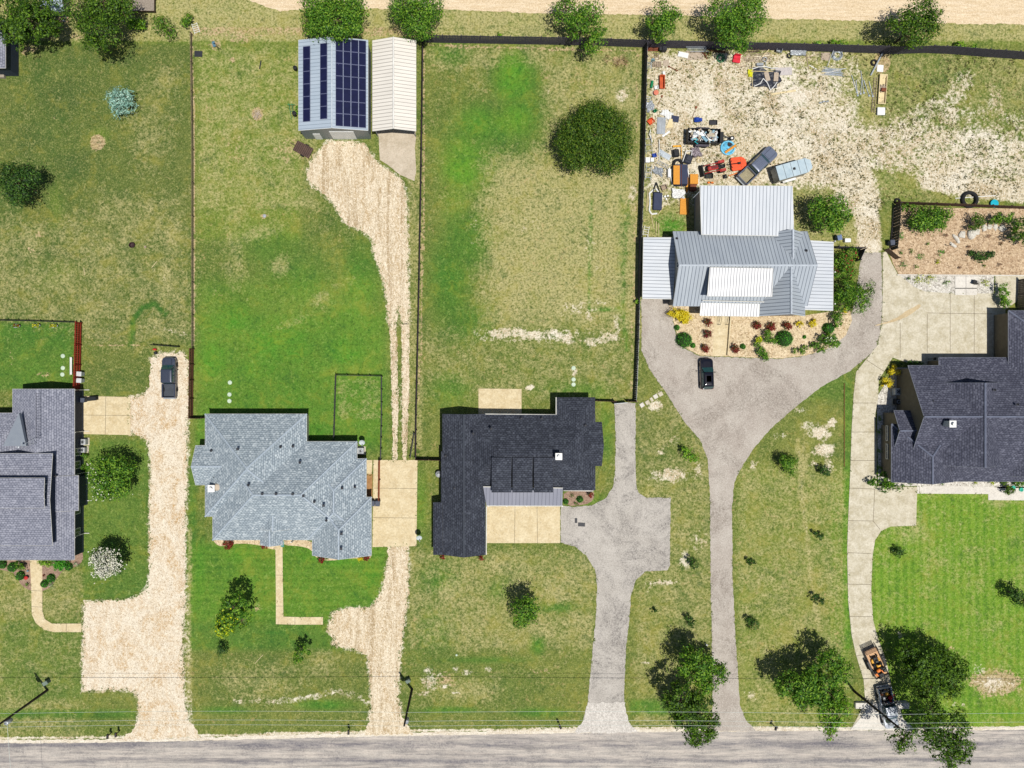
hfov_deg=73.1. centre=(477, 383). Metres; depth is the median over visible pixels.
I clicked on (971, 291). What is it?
paving slab
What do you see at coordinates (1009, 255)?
gravel garden bed
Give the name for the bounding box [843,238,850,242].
storage box
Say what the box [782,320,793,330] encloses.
red shrub
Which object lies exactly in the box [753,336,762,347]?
shrub
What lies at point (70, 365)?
white bench
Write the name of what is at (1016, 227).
shrub
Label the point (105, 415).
patio
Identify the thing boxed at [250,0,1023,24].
dirt road
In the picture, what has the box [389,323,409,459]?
wheel tracks
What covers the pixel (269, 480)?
hip roof house
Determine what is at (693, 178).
osb box
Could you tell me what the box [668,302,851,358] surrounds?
gravel garden bed
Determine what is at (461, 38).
board fence
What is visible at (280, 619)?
front path
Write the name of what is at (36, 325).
flower tub
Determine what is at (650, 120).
wheelbarrow
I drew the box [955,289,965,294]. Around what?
paving slab
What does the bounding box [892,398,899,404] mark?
air conditioner
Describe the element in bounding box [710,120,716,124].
black mat
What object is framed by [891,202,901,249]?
rail gate
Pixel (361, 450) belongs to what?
air conditioner
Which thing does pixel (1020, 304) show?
plank gate
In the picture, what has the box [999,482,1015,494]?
shrub
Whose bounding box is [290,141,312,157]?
flatbed trailer
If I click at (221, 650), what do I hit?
shrub
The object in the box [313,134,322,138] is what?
side door
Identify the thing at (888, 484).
shrub
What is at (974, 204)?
iron fence
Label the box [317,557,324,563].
red shrub
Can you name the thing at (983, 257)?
shrub
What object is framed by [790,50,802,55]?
metal sheet
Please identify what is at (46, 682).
utility pedestal
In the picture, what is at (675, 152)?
cart
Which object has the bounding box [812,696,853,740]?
pecan tree
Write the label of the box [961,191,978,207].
tire
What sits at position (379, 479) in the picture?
brown fence
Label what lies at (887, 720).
utility pole
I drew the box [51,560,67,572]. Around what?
shrub
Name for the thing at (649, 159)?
white cooler
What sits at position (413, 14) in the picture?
oak tree
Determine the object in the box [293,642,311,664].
sapling
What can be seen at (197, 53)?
black mat
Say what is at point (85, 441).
air conditioner
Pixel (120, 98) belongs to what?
spruce tree
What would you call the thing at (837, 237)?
wheelie bin
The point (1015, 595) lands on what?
shade tree
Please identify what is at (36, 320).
iron fence
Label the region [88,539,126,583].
flowering tree
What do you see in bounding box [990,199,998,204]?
blue barrel lid
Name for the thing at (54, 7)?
tin roof shed
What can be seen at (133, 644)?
gravel driveway
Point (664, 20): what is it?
oak tree
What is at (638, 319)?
rail fence
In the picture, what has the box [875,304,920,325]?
soil patch
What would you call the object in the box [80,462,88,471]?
shrub
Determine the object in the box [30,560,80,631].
front path
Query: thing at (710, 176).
black tub
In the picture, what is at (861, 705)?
headwall
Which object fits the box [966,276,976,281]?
paving slab
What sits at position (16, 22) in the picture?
broadleaf tree
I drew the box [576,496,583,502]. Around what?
ball shrub
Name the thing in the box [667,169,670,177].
white box
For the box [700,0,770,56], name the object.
oak tree
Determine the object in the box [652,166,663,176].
tarp scrap
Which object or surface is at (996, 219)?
shrub
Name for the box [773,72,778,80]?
board
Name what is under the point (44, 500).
shingle house
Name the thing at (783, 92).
plank
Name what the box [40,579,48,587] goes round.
ball shrub
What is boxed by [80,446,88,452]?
air conditioner
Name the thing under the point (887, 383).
shrub
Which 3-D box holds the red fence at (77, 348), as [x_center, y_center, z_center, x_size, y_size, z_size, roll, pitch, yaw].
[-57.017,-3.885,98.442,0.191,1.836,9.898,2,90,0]
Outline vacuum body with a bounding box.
[694,117,701,121]
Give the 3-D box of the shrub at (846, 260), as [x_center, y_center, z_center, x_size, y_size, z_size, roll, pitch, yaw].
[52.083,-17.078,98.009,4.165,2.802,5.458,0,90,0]
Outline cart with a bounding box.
[672,149,679,157]
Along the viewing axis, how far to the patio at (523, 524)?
99.30 m
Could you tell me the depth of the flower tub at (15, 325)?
98.90 m
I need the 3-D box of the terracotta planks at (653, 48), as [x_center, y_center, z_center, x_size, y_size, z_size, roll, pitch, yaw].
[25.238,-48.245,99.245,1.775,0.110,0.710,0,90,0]
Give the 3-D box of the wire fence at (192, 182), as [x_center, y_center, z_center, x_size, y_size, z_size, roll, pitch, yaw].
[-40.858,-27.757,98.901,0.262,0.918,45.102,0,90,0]
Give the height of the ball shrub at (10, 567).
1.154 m
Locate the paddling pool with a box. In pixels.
[720,140,734,154]
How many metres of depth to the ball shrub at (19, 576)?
98.75 m
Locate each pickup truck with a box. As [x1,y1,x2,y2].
[161,357,177,398]
[736,146,776,185]
[875,684,898,728]
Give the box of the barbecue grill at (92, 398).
[87,396,98,400]
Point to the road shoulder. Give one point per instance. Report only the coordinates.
(277, 736)
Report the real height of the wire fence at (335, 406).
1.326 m
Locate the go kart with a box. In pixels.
[683,154,692,163]
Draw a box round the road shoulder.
[0,726,1023,743]
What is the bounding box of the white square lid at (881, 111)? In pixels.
[876,107,884,115]
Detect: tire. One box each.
[672,159,682,164]
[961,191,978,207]
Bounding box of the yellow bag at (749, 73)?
[747,69,752,76]
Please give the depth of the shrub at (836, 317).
97.87 m
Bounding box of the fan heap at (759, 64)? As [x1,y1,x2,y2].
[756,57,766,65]
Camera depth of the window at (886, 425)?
97.67 m
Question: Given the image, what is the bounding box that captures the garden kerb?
[897,274,1023,275]
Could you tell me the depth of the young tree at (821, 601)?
98.23 m
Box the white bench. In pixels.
[70,357,71,374]
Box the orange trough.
[659,74,664,88]
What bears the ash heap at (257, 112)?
on the ground
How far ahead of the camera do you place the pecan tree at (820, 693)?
94.06 m
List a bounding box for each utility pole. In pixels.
[0,689,48,726]
[403,688,412,726]
[853,690,899,728]
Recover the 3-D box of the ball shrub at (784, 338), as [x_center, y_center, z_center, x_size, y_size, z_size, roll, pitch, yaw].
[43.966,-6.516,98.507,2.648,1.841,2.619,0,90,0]
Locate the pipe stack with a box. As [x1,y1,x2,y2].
[821,67,845,75]
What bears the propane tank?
on the ground
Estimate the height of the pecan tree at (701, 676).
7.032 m
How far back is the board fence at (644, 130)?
98.33 m
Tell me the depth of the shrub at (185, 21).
98.08 m
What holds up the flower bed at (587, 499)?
on the ground
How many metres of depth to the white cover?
98.97 m
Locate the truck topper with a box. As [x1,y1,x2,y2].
[673,164,687,185]
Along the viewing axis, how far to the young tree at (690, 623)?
98.18 m
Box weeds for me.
[647,49,1021,235]
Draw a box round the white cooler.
[645,157,653,162]
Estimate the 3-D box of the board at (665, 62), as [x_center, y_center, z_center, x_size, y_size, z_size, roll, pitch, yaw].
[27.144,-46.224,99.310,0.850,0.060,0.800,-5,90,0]
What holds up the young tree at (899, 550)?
on the ground
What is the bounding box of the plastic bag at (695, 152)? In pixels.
[690,146,702,157]
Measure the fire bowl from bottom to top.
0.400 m
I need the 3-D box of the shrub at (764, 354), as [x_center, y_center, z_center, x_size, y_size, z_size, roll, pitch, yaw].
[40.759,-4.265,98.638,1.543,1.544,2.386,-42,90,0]
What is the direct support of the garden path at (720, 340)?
on the gravel garden bed at (745, 332)
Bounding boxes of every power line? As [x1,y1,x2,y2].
[6,711,987,714]
[30,725,981,728]
[43,720,979,723]
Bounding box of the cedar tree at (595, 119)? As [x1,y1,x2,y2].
[550,91,640,177]
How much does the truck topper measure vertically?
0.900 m
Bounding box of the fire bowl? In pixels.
[129,242,134,247]
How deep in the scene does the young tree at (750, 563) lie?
98.67 m
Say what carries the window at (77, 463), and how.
in the shingle house at (44, 500)
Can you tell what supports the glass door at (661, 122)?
on the ground
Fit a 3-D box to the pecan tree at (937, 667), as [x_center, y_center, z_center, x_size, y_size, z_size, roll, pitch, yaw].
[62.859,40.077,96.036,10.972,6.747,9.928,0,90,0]
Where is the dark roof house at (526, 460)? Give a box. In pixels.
[433,397,603,557]
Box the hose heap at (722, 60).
[716,54,724,62]
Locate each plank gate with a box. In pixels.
[884,248,900,258]
[1017,279,1023,308]
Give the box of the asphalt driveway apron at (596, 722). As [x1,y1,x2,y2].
[574,702,636,733]
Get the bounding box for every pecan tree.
[660,679,721,748]
[673,641,730,697]
[773,646,855,716]
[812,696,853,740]
[884,692,975,767]
[891,637,971,704]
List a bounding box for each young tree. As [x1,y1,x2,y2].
[680,445,698,463]
[684,614,695,627]
[686,556,699,568]
[744,617,759,629]
[746,558,756,565]
[778,453,800,478]
[810,593,825,605]
[813,531,824,540]
[817,463,831,476]
[890,547,905,558]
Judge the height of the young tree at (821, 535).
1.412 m
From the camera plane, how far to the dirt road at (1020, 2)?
99.35 m
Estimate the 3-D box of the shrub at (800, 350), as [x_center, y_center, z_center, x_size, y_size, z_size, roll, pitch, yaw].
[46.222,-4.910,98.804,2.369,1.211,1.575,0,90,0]
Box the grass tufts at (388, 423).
[80,139,413,717]
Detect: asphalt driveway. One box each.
[560,402,670,731]
[641,252,881,730]
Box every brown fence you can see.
[188,348,194,417]
[378,460,380,500]
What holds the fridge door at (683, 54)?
on the ground
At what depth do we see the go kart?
98.81 m
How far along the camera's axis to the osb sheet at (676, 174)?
98.39 m
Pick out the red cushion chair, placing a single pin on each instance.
(736, 58)
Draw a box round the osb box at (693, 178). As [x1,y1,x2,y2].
[689,174,697,184]
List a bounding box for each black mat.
[194,51,202,56]
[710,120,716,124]
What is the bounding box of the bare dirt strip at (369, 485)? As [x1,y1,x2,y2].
[367,474,371,495]
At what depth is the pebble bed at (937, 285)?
99.33 m
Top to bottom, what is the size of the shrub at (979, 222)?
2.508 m
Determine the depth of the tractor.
98.38 m
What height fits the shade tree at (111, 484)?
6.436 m
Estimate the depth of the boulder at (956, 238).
99.12 m
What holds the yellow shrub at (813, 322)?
on the gravel garden bed at (745, 332)
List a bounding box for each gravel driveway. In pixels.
[81,352,199,740]
[307,140,412,735]
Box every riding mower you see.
[870,654,881,667]
[873,667,885,678]
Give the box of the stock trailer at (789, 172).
[771,158,812,183]
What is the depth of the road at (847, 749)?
99.34 m
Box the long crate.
[877,74,887,103]
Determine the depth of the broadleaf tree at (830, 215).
94.98 m
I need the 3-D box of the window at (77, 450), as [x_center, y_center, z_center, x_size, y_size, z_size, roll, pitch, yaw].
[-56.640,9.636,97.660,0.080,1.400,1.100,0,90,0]
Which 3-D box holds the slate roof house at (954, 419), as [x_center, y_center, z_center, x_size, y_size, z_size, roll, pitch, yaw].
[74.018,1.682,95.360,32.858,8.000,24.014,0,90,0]
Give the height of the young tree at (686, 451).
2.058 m
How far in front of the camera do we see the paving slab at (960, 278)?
99.25 m
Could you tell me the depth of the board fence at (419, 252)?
98.17 m
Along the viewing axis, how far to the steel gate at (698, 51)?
98.74 m
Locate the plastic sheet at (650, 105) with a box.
[646,100,654,112]
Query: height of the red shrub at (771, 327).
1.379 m
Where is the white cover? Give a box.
[672,188,685,198]
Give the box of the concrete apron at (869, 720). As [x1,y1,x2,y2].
[850,701,912,729]
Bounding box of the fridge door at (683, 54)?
[678,51,688,57]
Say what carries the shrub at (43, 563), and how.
on the flower bed at (46, 570)
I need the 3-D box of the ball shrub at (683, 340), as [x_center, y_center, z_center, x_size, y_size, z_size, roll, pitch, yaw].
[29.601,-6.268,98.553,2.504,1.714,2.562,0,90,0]
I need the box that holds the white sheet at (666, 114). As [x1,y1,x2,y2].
[660,109,673,119]
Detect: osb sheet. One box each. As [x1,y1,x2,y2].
[673,165,679,183]
[680,198,688,214]
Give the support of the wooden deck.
on the ground
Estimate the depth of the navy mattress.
98.86 m
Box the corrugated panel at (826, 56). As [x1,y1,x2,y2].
[821,52,829,59]
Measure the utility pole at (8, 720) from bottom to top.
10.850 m
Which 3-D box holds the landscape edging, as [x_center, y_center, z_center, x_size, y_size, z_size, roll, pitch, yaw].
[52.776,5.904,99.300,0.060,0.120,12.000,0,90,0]
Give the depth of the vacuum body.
98.91 m
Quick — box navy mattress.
[653,192,661,209]
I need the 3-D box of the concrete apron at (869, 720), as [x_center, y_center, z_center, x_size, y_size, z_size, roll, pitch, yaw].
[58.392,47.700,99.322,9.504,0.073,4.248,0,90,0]
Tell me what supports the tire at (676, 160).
on the ground
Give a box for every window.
[75,448,79,455]
[75,461,79,468]
[75,527,79,535]
[886,425,887,440]
[886,444,887,458]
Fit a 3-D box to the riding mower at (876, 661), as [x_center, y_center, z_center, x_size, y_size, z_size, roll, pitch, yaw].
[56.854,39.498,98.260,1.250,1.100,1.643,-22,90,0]
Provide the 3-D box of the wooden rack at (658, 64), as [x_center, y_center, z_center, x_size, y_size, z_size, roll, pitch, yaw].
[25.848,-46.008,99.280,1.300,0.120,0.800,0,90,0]
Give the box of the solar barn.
[298,37,370,138]
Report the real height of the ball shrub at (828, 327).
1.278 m
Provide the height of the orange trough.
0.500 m
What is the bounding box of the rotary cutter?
[729,157,748,170]
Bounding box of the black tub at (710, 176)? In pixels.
[705,173,712,178]
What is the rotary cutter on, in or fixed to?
on the ground
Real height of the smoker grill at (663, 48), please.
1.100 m
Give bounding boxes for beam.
[870,53,882,75]
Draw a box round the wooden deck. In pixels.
[132,0,155,12]
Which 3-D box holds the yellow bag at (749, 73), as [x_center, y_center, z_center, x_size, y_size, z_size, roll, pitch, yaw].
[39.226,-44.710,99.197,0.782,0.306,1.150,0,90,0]
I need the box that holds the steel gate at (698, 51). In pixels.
[687,48,709,51]
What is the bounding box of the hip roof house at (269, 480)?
[191,413,371,559]
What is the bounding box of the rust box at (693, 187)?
[689,184,696,191]
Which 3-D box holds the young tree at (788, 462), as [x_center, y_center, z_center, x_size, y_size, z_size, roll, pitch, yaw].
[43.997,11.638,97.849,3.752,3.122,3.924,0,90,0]
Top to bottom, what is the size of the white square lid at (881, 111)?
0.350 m
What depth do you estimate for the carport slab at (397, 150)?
99.33 m
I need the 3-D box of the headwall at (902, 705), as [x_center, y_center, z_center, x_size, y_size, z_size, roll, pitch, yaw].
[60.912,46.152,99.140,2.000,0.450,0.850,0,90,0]
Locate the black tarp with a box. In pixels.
[750,67,781,87]
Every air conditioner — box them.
[80,438,89,444]
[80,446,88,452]
[357,446,365,454]
[891,387,899,395]
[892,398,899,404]
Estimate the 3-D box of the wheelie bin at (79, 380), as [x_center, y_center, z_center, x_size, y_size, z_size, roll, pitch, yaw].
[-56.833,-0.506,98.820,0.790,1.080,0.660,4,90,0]
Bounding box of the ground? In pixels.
[0,0,1023,740]
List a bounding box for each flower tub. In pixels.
[12,324,20,327]
[31,323,40,326]
[49,324,57,327]
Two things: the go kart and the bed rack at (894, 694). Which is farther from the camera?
the go kart
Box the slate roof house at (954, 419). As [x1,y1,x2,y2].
[881,310,1023,483]
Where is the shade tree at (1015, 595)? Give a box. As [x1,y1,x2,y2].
[1007,587,1023,607]
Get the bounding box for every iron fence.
[0,319,74,322]
[894,201,1023,208]
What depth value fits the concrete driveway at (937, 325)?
99.31 m
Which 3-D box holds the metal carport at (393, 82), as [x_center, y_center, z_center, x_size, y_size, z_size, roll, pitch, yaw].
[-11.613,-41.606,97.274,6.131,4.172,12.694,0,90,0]
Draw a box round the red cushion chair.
[732,53,741,62]
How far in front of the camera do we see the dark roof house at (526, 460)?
95.48 m
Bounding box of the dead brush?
[603,54,628,68]
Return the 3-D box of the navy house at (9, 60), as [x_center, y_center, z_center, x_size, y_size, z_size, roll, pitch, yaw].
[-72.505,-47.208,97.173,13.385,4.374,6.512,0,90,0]
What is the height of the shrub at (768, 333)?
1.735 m
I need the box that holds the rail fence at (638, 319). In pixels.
[634,236,641,401]
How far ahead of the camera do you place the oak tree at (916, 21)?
93.51 m
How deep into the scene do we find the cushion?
99.31 m
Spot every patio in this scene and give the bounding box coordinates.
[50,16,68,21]
[84,396,129,434]
[478,389,521,413]
[487,506,559,542]
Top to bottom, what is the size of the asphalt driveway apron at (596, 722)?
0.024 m
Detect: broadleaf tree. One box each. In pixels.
[0,0,62,51]
[0,156,42,208]
[49,0,139,57]
[805,191,855,235]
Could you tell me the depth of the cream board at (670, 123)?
99.26 m
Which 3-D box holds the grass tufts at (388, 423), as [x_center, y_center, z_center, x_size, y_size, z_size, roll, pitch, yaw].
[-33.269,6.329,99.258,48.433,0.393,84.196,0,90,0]
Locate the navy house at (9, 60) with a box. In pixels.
[0,31,18,78]
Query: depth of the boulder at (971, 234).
98.95 m
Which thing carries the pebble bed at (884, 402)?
on the ground
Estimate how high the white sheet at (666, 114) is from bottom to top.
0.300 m
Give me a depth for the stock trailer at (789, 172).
97.03 m
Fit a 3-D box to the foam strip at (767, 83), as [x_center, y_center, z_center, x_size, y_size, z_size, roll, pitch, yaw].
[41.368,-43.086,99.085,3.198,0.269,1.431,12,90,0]
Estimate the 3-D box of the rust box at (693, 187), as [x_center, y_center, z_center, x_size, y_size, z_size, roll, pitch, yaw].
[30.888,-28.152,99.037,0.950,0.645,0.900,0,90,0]
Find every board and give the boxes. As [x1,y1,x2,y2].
[663,60,668,65]
[666,119,672,127]
[686,51,703,59]
[764,72,769,80]
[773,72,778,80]
[775,67,791,74]
[877,65,883,71]
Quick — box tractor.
[698,160,725,176]
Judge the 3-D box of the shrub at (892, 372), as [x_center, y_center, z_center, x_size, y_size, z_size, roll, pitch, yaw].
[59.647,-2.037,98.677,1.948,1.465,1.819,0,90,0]
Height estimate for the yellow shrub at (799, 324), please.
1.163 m
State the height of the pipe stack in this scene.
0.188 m
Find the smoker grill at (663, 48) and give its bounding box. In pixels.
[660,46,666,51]
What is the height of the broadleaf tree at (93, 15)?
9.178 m
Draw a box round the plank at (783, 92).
[771,90,795,94]
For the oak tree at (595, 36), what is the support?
on the ground
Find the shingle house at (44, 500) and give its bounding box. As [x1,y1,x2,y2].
[0,389,89,559]
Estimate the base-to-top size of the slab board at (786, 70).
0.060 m
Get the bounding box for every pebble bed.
[877,367,1023,487]
[900,275,993,292]
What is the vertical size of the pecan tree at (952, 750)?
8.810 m
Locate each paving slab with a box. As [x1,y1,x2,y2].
[955,276,965,281]
[955,282,965,288]
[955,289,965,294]
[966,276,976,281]
[966,282,976,287]
[966,288,976,294]
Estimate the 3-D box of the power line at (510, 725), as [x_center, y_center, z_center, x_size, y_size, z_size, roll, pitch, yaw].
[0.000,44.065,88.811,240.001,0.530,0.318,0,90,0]
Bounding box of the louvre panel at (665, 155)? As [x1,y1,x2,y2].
[658,149,670,159]
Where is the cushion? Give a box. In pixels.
[671,115,678,122]
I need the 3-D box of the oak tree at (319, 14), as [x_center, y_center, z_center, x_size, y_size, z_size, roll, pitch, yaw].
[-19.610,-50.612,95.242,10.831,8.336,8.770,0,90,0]
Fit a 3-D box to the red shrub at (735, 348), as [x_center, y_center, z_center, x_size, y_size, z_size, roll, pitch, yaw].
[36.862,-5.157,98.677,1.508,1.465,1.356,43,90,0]
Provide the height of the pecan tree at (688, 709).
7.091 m
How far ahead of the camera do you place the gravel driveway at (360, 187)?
99.34 m
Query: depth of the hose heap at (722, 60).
99.23 m
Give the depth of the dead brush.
98.90 m
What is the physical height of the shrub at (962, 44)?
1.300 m
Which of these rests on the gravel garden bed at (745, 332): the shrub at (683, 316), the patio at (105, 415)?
the shrub at (683, 316)
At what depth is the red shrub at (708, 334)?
98.35 m
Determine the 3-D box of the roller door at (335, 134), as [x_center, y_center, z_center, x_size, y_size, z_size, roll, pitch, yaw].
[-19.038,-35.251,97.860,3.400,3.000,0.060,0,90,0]
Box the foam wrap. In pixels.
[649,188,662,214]
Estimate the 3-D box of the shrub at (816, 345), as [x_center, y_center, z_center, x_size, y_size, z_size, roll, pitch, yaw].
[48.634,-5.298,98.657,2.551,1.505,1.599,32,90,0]
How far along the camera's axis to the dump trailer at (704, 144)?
98.48 m
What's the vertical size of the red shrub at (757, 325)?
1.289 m
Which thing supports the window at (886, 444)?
in the slate roof house at (954, 419)
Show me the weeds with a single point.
(849, 126)
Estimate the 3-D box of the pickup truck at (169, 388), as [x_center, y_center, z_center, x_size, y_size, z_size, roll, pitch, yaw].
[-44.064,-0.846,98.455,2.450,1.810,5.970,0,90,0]
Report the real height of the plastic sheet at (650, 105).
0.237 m
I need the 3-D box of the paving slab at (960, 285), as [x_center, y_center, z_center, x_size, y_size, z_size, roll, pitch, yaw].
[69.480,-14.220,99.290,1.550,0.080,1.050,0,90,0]
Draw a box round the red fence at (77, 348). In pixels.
[73,322,81,390]
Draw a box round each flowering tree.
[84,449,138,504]
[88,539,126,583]
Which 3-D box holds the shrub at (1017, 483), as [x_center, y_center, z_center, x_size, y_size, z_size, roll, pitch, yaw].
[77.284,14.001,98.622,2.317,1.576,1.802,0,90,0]
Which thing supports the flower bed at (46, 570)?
on the ground
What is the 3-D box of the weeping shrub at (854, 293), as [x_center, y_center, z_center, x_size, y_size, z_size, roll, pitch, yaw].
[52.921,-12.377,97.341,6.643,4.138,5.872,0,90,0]
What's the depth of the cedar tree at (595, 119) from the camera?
94.41 m
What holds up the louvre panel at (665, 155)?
on the ground
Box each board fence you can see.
[415,39,423,458]
[415,458,440,460]
[423,34,648,47]
[639,41,648,237]
[648,39,1023,59]
[834,245,865,249]
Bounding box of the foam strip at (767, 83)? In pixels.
[755,78,776,89]
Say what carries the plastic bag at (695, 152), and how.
on the ground
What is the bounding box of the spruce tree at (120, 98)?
[105,85,138,120]
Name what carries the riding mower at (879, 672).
on the utility trailer at (871, 652)
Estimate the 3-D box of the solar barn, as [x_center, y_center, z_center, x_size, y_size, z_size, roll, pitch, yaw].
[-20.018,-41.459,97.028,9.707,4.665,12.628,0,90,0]
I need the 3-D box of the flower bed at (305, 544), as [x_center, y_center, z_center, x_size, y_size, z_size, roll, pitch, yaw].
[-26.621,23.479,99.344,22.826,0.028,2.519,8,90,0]
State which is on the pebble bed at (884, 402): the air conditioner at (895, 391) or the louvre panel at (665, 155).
the air conditioner at (895, 391)
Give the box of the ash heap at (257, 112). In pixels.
[253,110,260,119]
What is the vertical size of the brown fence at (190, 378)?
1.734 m
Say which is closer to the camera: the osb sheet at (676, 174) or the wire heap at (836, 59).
the osb sheet at (676, 174)
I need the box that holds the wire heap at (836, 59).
[831,51,842,60]
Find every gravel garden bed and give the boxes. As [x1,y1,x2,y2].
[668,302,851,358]
[890,207,1023,274]
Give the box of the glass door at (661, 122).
[657,117,665,133]
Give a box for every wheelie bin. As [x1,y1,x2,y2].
[76,371,84,375]
[76,378,84,382]
[80,398,86,402]
[834,234,841,240]
[886,240,894,245]
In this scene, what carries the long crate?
on the ground
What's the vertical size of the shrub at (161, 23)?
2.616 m
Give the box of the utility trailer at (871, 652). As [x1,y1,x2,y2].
[862,642,888,683]
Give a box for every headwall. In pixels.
[854,702,869,708]
[894,702,908,708]
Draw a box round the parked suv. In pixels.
[698,358,714,389]
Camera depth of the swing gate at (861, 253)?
98.43 m
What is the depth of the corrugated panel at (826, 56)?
99.31 m
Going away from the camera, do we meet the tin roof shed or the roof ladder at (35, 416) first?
the roof ladder at (35, 416)
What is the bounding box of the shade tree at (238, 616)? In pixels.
[213,589,253,638]
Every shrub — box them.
[0,560,6,568]
[7,562,16,571]
[14,560,25,569]
[15,571,25,580]
[36,560,51,566]
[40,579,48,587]
[46,574,55,582]
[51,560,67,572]
[65,563,72,570]
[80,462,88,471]
[125,16,146,29]
[148,12,176,40]
[179,12,192,28]
[216,640,227,657]
[221,540,232,550]
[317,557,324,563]
[563,498,568,503]
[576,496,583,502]
[666,308,693,324]
[675,332,692,348]
[701,344,709,353]
[703,330,711,337]
[704,318,712,326]
[731,342,739,353]
[752,321,761,329]
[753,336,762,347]
[755,346,769,361]
[763,329,776,344]
[765,321,776,330]
[775,330,792,346]
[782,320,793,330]
[792,345,807,354]
[794,320,803,327]
[808,318,817,327]
[809,342,824,353]
[814,38,848,44]
[817,331,841,349]
[821,322,834,333]
[829,275,876,316]
[831,312,843,328]
[833,245,859,280]
[867,470,903,492]
[880,377,893,387]
[887,364,900,375]
[901,203,916,212]
[905,360,923,367]
[906,201,955,235]
[953,40,976,47]
[966,212,987,230]
[967,249,995,262]
[988,211,1014,224]
[996,282,1011,308]
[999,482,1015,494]
[1006,216,1023,246]
[1012,482,1023,486]
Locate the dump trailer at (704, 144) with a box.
[686,127,734,147]
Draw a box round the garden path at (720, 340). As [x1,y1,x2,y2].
[712,316,728,355]
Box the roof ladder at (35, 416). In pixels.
[35,393,39,438]
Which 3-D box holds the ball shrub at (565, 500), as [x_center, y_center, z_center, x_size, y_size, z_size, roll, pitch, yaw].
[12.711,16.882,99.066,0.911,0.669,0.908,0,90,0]
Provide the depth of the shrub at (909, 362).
98.49 m
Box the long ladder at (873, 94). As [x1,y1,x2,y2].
[871,77,877,111]
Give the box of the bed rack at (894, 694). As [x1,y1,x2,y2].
[880,688,896,705]
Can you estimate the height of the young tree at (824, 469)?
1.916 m
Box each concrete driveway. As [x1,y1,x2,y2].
[367,460,416,546]
[847,252,1023,726]
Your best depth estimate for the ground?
99.36 m
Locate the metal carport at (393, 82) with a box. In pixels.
[372,37,415,135]
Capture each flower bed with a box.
[0,553,82,590]
[214,540,370,560]
[564,491,593,505]
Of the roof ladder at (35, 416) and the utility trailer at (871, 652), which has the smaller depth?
the roof ladder at (35, 416)
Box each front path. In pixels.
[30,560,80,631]
[275,545,322,624]
[917,486,1023,499]
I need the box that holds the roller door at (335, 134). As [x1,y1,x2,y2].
[329,131,356,138]
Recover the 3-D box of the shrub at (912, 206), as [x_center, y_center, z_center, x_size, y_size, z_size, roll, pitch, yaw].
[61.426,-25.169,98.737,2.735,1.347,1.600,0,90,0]
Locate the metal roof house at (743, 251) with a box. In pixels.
[642,185,835,316]
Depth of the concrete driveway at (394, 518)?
99.31 m
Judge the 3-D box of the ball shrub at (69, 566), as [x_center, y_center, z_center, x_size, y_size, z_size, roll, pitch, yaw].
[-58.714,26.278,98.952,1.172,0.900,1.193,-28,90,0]
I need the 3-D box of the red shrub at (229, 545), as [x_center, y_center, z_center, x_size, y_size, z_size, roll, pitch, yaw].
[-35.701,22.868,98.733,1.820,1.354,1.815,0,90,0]
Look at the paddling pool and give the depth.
99.28 m
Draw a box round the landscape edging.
[844,383,844,466]
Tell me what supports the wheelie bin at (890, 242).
on the ground
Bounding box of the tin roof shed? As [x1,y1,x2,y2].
[40,0,68,16]
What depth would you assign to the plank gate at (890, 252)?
98.63 m
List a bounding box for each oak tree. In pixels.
[297,0,373,44]
[385,0,448,41]
[548,0,608,56]
[643,0,686,43]
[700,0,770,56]
[885,0,948,49]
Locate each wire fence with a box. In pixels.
[190,32,193,347]
[333,374,382,459]
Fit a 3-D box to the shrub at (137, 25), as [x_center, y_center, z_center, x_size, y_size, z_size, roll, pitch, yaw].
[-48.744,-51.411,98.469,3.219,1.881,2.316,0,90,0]
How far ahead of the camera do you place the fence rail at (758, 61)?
99.24 m
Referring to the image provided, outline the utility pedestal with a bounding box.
[42,679,50,685]
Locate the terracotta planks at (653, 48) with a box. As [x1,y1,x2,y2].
[648,47,658,50]
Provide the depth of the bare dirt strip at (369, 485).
99.34 m
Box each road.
[0,730,1023,767]
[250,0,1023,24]
[968,0,1023,4]
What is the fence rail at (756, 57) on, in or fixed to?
on the ground
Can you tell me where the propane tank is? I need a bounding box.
[435,471,440,476]
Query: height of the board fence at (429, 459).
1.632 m
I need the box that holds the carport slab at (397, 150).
[375,129,415,180]
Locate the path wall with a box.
[727,316,731,354]
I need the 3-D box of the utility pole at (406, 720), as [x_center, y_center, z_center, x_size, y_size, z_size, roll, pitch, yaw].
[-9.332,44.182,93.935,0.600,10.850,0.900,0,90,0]
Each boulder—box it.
[952,234,959,242]
[958,231,964,237]
[967,230,975,239]
[981,224,986,230]
[998,225,1006,231]
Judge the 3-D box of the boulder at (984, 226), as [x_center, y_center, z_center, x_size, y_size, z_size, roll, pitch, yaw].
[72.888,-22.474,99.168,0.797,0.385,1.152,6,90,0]
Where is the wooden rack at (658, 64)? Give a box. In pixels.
[653,61,661,66]
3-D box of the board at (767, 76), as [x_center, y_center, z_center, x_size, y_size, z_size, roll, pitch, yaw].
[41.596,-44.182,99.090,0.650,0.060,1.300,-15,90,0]
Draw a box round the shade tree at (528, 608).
[508,592,544,630]
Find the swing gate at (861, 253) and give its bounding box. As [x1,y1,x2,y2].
[855,248,866,261]
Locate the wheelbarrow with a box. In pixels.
[647,117,654,124]
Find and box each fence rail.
[743,56,769,59]
[744,52,770,56]
[745,59,771,61]

